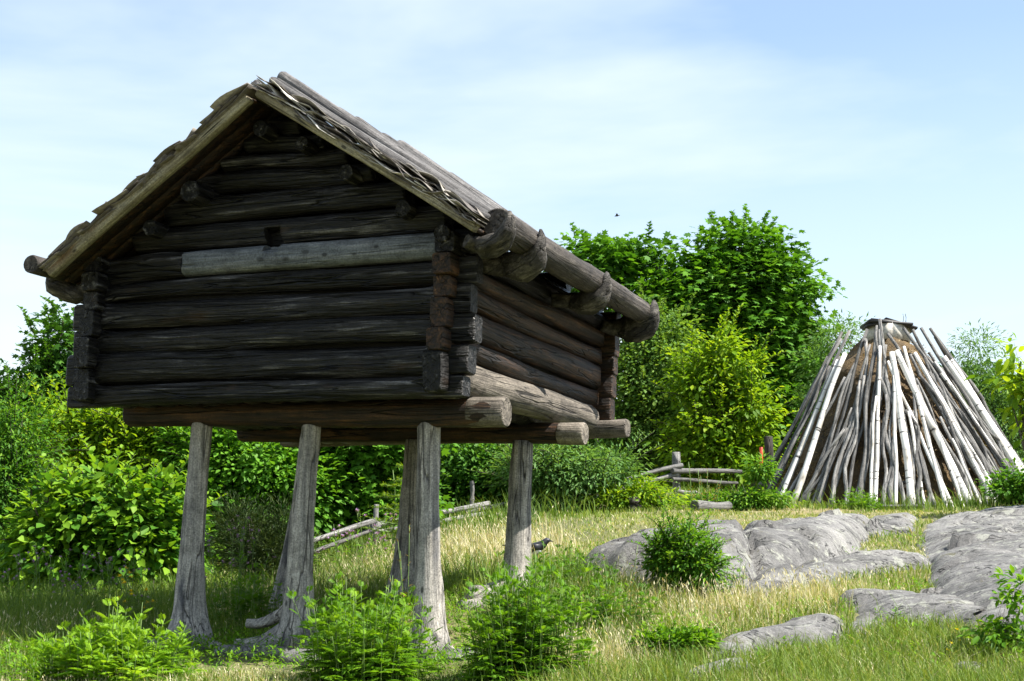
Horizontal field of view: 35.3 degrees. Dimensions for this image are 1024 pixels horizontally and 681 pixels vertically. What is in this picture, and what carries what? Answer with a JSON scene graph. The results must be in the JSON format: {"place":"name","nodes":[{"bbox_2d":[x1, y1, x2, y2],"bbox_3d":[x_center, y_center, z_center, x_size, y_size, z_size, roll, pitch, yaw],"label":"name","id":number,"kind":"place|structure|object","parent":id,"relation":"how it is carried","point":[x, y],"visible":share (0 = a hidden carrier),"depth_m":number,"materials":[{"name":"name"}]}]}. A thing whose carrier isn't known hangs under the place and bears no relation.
{"place":"outdoors","nodes":[
{"label":"outdoors","id":0,"kind":"place"},
{"bbox_2d":[67,548,150,612],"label":"purple flower","id":1,"kind":"object","parent":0,"point":[111,571],"visible":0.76,"depth_m":13.07,"materials":[{"name":"green plant"}]},
{"bbox_2d":[117,563,153,614],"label":"yellow flower","id":2,"kind":"object","parent":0,"point":[126,588],"visible":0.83,"depth_m":12.42,"materials":[{"name":"green plant"}]},
{"bbox_2d":[205,514,275,610],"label":"purple flower","id":3,"kind":"object","parent":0,"point":[241,554],"visible":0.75,"depth_m":13.84,"materials":[{"name":"green plant"}]},
{"bbox_2d":[314,508,396,569],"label":"purple flower","id":4,"kind":"object","parent":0,"point":[370,541],"visible":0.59,"depth_m":16.95,"materials":[{"name":"green plant"}]},
{"bbox_2d":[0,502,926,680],"bbox_3d":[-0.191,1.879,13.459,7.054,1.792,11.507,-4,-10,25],"label":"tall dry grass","id":5,"kind":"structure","parent":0,"point":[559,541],"depth_m":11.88,"materials":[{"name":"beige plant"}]},
{"bbox_2d":[0,485,1023,680],"bbox_3d":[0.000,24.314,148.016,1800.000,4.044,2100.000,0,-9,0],"label":"ground","id":6,"kind":"structure","parent":0,"point":[452,633],"depth_m":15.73,"materials":[{"name":"green plant"}]},
{"bbox_2d":[0,633,81,680],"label":"weed clump","id":7,"kind":"object","parent":6,"relation":"on","point":[22,669],"visible":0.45,"depth_m":9.26,"materials":[{"name":"green plant"}]},
{"bbox_2d":[0,360,82,596],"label":"rowan bush","id":8,"kind":"object","parent":6,"relation":"on","point":[12,460],"visible":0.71,"depth_m":18.39,"materials":[{"name":"green plant"}]},
{"bbox_2d":[0,543,93,616],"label":"purple flower","id":9,"kind":"object","parent":6,"relation":"on","point":[50,566],"visible":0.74,"depth_m":13.04,"materials":[{"name":"green plant"}]},
{"bbox_2d":[0,296,107,508],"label":"oak tree","id":10,"kind":"object","parent":6,"relation":"on","point":[51,353],"visible":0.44,"depth_m":23.03,"materials":[{"name":"green plant"}]},
{"bbox_2d":[7,371,186,500],"bbox_3d":[-4.947,1.769,20.501,3.213,2.904,1.939,0,-9,0],"label":"elder bush","id":11,"kind":"object","parent":6,"relation":"on","point":[103,429],"visible":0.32,"depth_m":20.20,"materials":[{"name":"green plant"}]},
{"bbox_2d":[15,594,207,680],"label":"herb clump","id":12,"kind":"object","parent":6,"relation":"on","point":[93,652],"visible":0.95,"depth_m":9.07,"materials":[{"name":"green plant"}]},
{"bbox_2d":[0,434,229,594],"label":"linden bush","id":13,"kind":"object","parent":6,"relation":"on","point":[94,516],"visible":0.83,"depth_m":17.10,"materials":[{"name":"green plant"}]},
{"bbox_2d":[37,408,290,564],"bbox_3d":[-6.853,2.732,32.906,4.993,4.734,4.693,-7,-12,36],"label":"background tree","id":14,"kind":"object","parent":6,"relation":"on","point":[205,555],"depth_m":32.87,"materials":[{"name":"green plant"}]},
{"bbox_2d":[214,644,244,656],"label":"stone","id":15,"kind":"object","parent":6,"relation":"on","point":[233,649],"visible":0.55,"depth_m":10.73,"materials":[{"name":"stone"}]},
{"bbox_2d":[207,558,282,632],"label":"herb clump","id":16,"kind":"object","parent":6,"relation":"on","point":[240,594],"visible":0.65,"depth_m":12.41,"materials":[{"name":"green plant"}]},
{"bbox_2d":[138,426,366,559],"bbox_3d":[-3.263,1.717,20.118,2.982,2.456,1.973,0,-9,0],"label":"hazel bush","id":17,"kind":"object","parent":6,"relation":"on","point":[235,463],"visible":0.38,"depth_m":19.64,"materials":[{"name":"green plant"}]},
{"bbox_2d":[241,644,289,657],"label":"stone","id":18,"kind":"object","parent":6,"relation":"on","point":[249,653],"visible":0.57,"depth_m":10.67,"materials":[{"name":"stone"}]},
{"bbox_2d":[204,485,335,587],"bbox_3d":[-2.329,1.969,15.365,1.387,1.237,0.886,0,-9,0],"label":"pine shrub","id":19,"kind":"object","parent":6,"relation":"on","point":[272,547],"visible":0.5,"depth_m":15.30,"materials":[{"name":"green plant"}]},
{"bbox_2d":[279,648,320,664],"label":"stone","id":20,"kind":"object","parent":6,"relation":"on","point":[288,659],"visible":0.36,"depth_m":10.47,"materials":[{"name":"stone"}]},
{"bbox_2d":[23,71,659,662],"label":"log storehouse","id":21,"kind":"structure","parent":6,"relation":"on","point":[279,259],"depth_m":11.17,"materials":[{"name":"brown wood"}]},
{"bbox_2d":[286,570,444,680],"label":"herb clump","id":22,"kind":"object","parent":6,"relation":"on","point":[347,664],"visible":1,"depth_m":9.09,"materials":[{"name":"green plant"}]},
{"bbox_2d":[287,443,459,546],"bbox_3d":[-1.893,1.624,20.420,2.516,2.367,2.139,0,-9,0],"label":"maple bush","id":23,"kind":"object","parent":6,"relation":"on","point":[375,466],"visible":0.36,"depth_m":20.03,"materials":[{"name":"green plant"}]},
{"bbox_2d":[361,462,402,556],"bbox_3d":[-1.176,1.753,17.409,0.876,1.222,0.823,0,-9,0],"label":"spruce sapling","id":24,"kind":"object","parent":6,"relation":"on","point":[395,509],"visible":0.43,"depth_m":17.39,"materials":[{"name":"green plant"}]},
{"bbox_2d":[389,525,412,641],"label":"dock plant","id":25,"kind":"object","parent":6,"relation":"on","point":[400,556],"visible":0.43,"depth_m":10.31,"materials":[{"name":"green plant"}]},
{"bbox_2d":[457,646,479,657],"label":"stone","id":26,"kind":"object","parent":6,"relation":"on","point":[459,650],"visible":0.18,"depth_m":10.59,"materials":[{"name":"stone"}]},
{"bbox_2d":[435,648,505,680],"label":"weed clump","id":27,"kind":"object","parent":6,"relation":"on","point":[461,674],"visible":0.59,"depth_m":9.16,"materials":[{"name":"green plant"}]},
{"bbox_2d":[439,443,572,515],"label":"alder bush","id":28,"kind":"object","parent":6,"relation":"on","point":[456,466],"visible":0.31,"depth_m":23.11,"materials":[{"name":"green plant"}]},
{"bbox_2d":[0,516,1023,680],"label":"ground weeds","id":29,"kind":"object","parent":6,"relation":"on","point":[223,642],"visible":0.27,"depth_m":10.53,"materials":[{"name":"green plant"}]},
{"bbox_2d":[450,549,602,680],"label":"herb clump","id":30,"kind":"object","parent":6,"relation":"on","point":[510,642],"visible":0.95,"depth_m":9.22,"materials":[{"name":"green plant"}]},
{"bbox_2d":[502,537,552,557],"bbox_3d":[0.144,1.922,14.683,0.471,0.250,0.118,0,-9,0],"label":"magpie","id":31,"kind":"object","parent":6,"relation":"on","point":[538,545],"visible":0.6,"depth_m":14.65,"materials":[{"name":"black"}]},
{"bbox_2d":[314,452,741,551],"bbox_3d":[0.073,2.179,21.588,1.394,1.860,9.900,-7,-12,36],"label":"rail fence","id":32,"kind":"object","parent":6,"relation":"on","point":[676,469],"visible":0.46,"depth_m":22.16,"materials":[{"name":"grey wood"}]},
{"bbox_2d":[467,429,678,512],"bbox_3d":[0.859,1.718,22.494,2.994,1.813,1.872,0,-9,0],"label":"willow bush","id":33,"kind":"object","parent":6,"relation":"on","point":[556,469],"visible":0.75,"depth_m":22.27,"materials":[{"name":"green plant"}]},
{"bbox_2d":[532,540,618,590],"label":"weed clump","id":34,"kind":"object","parent":6,"relation":"on","point":[571,562],"visible":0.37,"depth_m":12.44,"materials":[{"name":"green plant"}]},
{"bbox_2d":[563,386,640,474],"bbox_3d":[1.200,2.954,37.972,5.694,5.019,4.261,0,-9,0],"label":"background tree","id":35,"kind":"object","parent":6,"relation":"on","point":[590,442],"visible":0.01,"depth_m":37.14,"materials":[{"name":"green plant"}]},
{"bbox_2d":[552,568,665,637],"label":"herb clump","id":36,"kind":"object","parent":6,"relation":"on","point":[598,606],"visible":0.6,"depth_m":10.80,"materials":[{"name":"green plant"}]},
{"bbox_2d":[597,547,640,631],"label":"dock plant","id":37,"kind":"object","parent":6,"relation":"on","point":[629,597],"visible":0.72,"depth_m":10.76,"materials":[{"name":"green plant"}]},
{"bbox_2d":[583,525,678,590],"bbox_3d":[0.989,2.049,14.013,1.118,0.845,3.086,-1,-9,5],"label":"rock outcrop","id":38,"kind":"object","parent":6,"relation":"on","point":[620,546],"visible":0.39,"depth_m":13.06,"materials":[{"name":"stone"}]},
{"bbox_2d":[628,496,641,511],"bbox_3d":[1.660,2.268,21.914,0.216,0.288,0.211,7,-9,1],"label":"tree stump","id":39,"kind":"object","parent":6,"relation":"on","point":[633,503],"visible":0.62,"depth_m":21.85,"materials":[{"name":"wood"}]},
{"bbox_2d":[584,472,698,512],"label":"nettle bush","id":40,"kind":"object","parent":6,"relation":"on","point":[616,500],"visible":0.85,"depth_m":22.05,"materials":[{"name":"green plant"}]},
{"bbox_2d":[587,280,718,491],"bbox_3d":[2.783,1.060,31.171,3.592,4.609,2.713,0,-9,0],"label":"birch tree","id":41,"kind":"object","parent":6,"relation":"on","point":[636,389],"visible":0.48,"depth_m":30.84,"materials":[{"name":"green plant"}]},
{"bbox_2d":[651,485,662,509],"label":"plant","id":42,"kind":"object","parent":6,"relation":"on","point":[658,495],"visible":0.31,"depth_m":22.25,"materials":[{"name":"green plant"}]},
{"bbox_2d":[623,617,725,658],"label":"clover bush","id":43,"kind":"object","parent":6,"relation":"on","point":[685,634],"visible":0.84,"depth_m":9.68,"materials":[{"name":"green plant"}]},
{"bbox_2d":[628,502,740,598],"bbox_3d":[1.351,1.660,12.357,0.851,0.829,0.777,-7,-11,35],"label":"rock shrub","id":44,"kind":"object","parent":6,"relation":"on","point":[677,552],"visible":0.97,"depth_m":12.30,"materials":[{"name":"green plant"}]},
{"bbox_2d":[543,203,856,488],"bbox_3d":[4.254,0.693,39.430,8.534,8.376,4.470,0,-9,0],"label":"sycamore tree","id":45,"kind":"object","parent":6,"relation":"on","point":[766,285],"visible":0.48,"depth_m":38.90,"materials":[{"name":"green plant"}]},
{"bbox_2d":[688,462,721,501],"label":"dock plant","id":46,"kind":"object","parent":6,"relation":"on","point":[719,487],"visible":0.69,"depth_m":22.96,"materials":[{"name":"green plant"}]},
{"bbox_2d":[690,500,731,510],"bbox_3d":[2.780,2.301,22.375,0.744,0.172,0.171,4,-10,-42],"label":"fallen log","id":47,"kind":"object","parent":6,"relation":"on","point":[708,505],"visible":0.76,"depth_m":22.26,"materials":[{"name":"grey wood"}]},
{"bbox_2d":[643,303,798,492],"bbox_3d":[3.903,1.178,29.561,3.099,3.645,2.350,0,-9,0],"label":"lime bush","id":48,"kind":"object","parent":6,"relation":"on","point":[728,439],"visible":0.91,"depth_m":29.45,"materials":[{"name":"green plant"}]},
{"bbox_2d":[685,657,764,678],"bbox_3d":[1.184,2.029,9.243,0.566,0.403,1.273,-9,-13,44],"label":"rock outcrop","id":49,"kind":"object","parent":6,"relation":"on","point":[711,666],"visible":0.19,"depth_m":9.23,"materials":[{"name":"stone"}]},
{"bbox_2d":[724,556,747,586],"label":"herb clump","id":50,"kind":"object","parent":6,"relation":"on","point":[733,566],"visible":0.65,"depth_m":12.53,"materials":[{"name":"green plant"}]},
{"bbox_2d":[682,449,805,510],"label":"mugwort bush","id":51,"kind":"object","parent":6,"relation":"on","point":[762,473],"visible":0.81,"depth_m":23.07,"materials":[{"name":"green plant"}]},
{"bbox_2d":[759,446,762,462],"bbox_3d":[4.372,2.308,28.197,0.066,0.901,0.066,-4,-10,24],"label":"marker post","id":52,"kind":"object","parent":6,"relation":"on","point":[761,449],"visible":0.28,"depth_m":28.24,"materials":[{"name":"red paint"}]},
{"bbox_2d":[764,436,773,489],"bbox_3d":[4.556,2.246,28.516,0.160,1.099,0.160,5,-11,-27],"label":"wooden post","id":53,"kind":"object","parent":6,"relation":"on","point":[768,444],"visible":0.39,"depth_m":28.51,"materials":[{"name":"grey wood"}]},
{"bbox_2d":[675,508,869,597],"bbox_3d":[2.809,2.186,15.998,1.932,1.288,8.160,-4,-10,24],"label":"rock outcrop","id":54,"kind":"object","parent":6,"relation":"on","point":[757,545],"visible":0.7,"depth_m":14.11,"materials":[{"name":"stone"}]},
{"bbox_2d":[707,613,845,661],"bbox_3d":[1.851,2.037,10.360,0.978,0.557,2.473,-8,-12,41],"label":"rock outcrop","id":55,"kind":"object","parent":6,"relation":"on","point":[813,623],"visible":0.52,"depth_m":10.07,"materials":[{"name":"stone"}]},
{"bbox_2d":[781,309,874,458],"bbox_3d":[6.790,1.560,34.141,2.313,4.481,2.089,6,-11,-31],"label":"willow bush","id":56,"kind":"object","parent":6,"relation":"on","point":[831,343],"visible":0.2,"depth_m":34.36,"materials":[{"name":"green plant"}]},
{"bbox_2d":[739,549,931,596],"bbox_3d":[2.784,2.111,13.691,1.134,0.708,3.718,-9,-13,43],"label":"rock outcrop","id":57,"kind":"object","parent":6,"relation":"on","point":[871,559],"visible":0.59,"depth_m":13.66,"materials":[{"name":"stone"}]},
{"bbox_2d":[829,486,883,511],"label":"herb clump","id":58,"kind":"object","parent":6,"relation":"on","point":[871,501],"visible":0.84,"depth_m":23.26,"materials":[{"name":"green plant"}]},
{"bbox_2d":[848,612,883,634],"bbox_3d":[2.413,2.064,11.041,0.640,0.401,1.160,0,-9,0],"label":"rock outcrop","id":59,"kind":"object","parent":6,"relation":"on","point":[863,616],"visible":0.16,"depth_m":11.06,"materials":[{"name":"stone"}]},
{"bbox_2d":[756,314,1023,508],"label":"pole hut","id":60,"kind":"object","parent":6,"relation":"on","point":[896,413],"visible":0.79,"depth_m":25.04,"materials":[{"name":"grey wood"}]},
{"bbox_2d":[864,512,918,535],"bbox_3d":[4.428,2.270,18.739,0.946,0.640,3.827,-2,-10,14],"label":"rock outcrop","id":61,"kind":"object","parent":6,"relation":"on","point":[894,522],"visible":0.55,"depth_m":17.46,"materials":[{"name":"stone"}]},
{"bbox_2d":[879,504,917,508],"bbox_3d":[5.682,2.443,23.665,0.540,0.059,0.225,-1,-9,0],"label":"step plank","id":62,"kind":"object","parent":6,"relation":"on","point":[898,507],"visible":0.41,"depth_m":23.57,"materials":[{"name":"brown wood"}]},
{"bbox_2d":[835,586,983,630],"bbox_3d":[2.841,2.073,11.535,1.429,0.637,2.642,-3,-10,18],"label":"rock outcrop","id":63,"kind":"object","parent":6,"relation":"on","point":[930,600],"visible":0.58,"depth_m":11.12,"materials":[{"name":"stone"}]},
{"bbox_2d":[947,628,967,654],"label":"yellow flower","id":64,"kind":"object","parent":6,"relation":"on","point":[958,642],"visible":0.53,"depth_m":9.72,"materials":[{"name":"green plant"}]},
{"bbox_2d":[955,661,982,672],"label":"stone","id":65,"kind":"object","parent":6,"relation":"on","point":[972,662],"visible":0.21,"depth_m":9.37,"materials":[{"name":"stone"}]},
{"bbox_2d":[916,505,1023,633],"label":"rock outcrop","id":66,"kind":"object","parent":6,"relation":"on","point":[967,552],"visible":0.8,"depth_m":13.88,"materials":[{"name":"stone"}]},
{"bbox_2d":[939,351,1001,397],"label":"background tree","id":67,"kind":"object","parent":6,"relation":"on","point":[951,352],"depth_m":56.33,"materials":[{"name":"green plant"}]},
{"bbox_2d":[937,318,1023,462],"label":"willow tree","id":68,"kind":"object","parent":6,"relation":"on","point":[996,402],"visible":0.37,"depth_m":33.12,"materials":[{"name":"green plant"}]},
{"bbox_2d":[955,564,1023,658],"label":"edge shrub","id":69,"kind":"object","parent":6,"relation":"on","point":[1008,628],"visible":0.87,"depth_m":9.74,"materials":[{"name":"green plant"}]},
{"bbox_2d":[964,332,1023,450],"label":"sapling","id":70,"kind":"object","parent":6,"relation":"on","point":[1015,398],"visible":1,"depth_m":20.16,"materials":[{"name":"green plant"}]},
{"bbox_2d":[973,457,1023,505],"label":"bramble bush","id":71,"kind":"object","parent":6,"relation":"on","point":[1010,489],"visible":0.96,"depth_m":22.87,"materials":[{"name":"green plant"}]},
{"bbox_2d":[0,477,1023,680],"bbox_3d":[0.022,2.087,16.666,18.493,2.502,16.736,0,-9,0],"label":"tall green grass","id":72,"kind":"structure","parent":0,"point":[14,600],"depth_m":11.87,"materials":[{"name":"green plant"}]},
{"bbox_2d":[0,0,1023,487],"label":"sky","id":73,"kind":"structure","parent":0,"point":[890,133],"materials":[{"name":"blue"}]}
]}

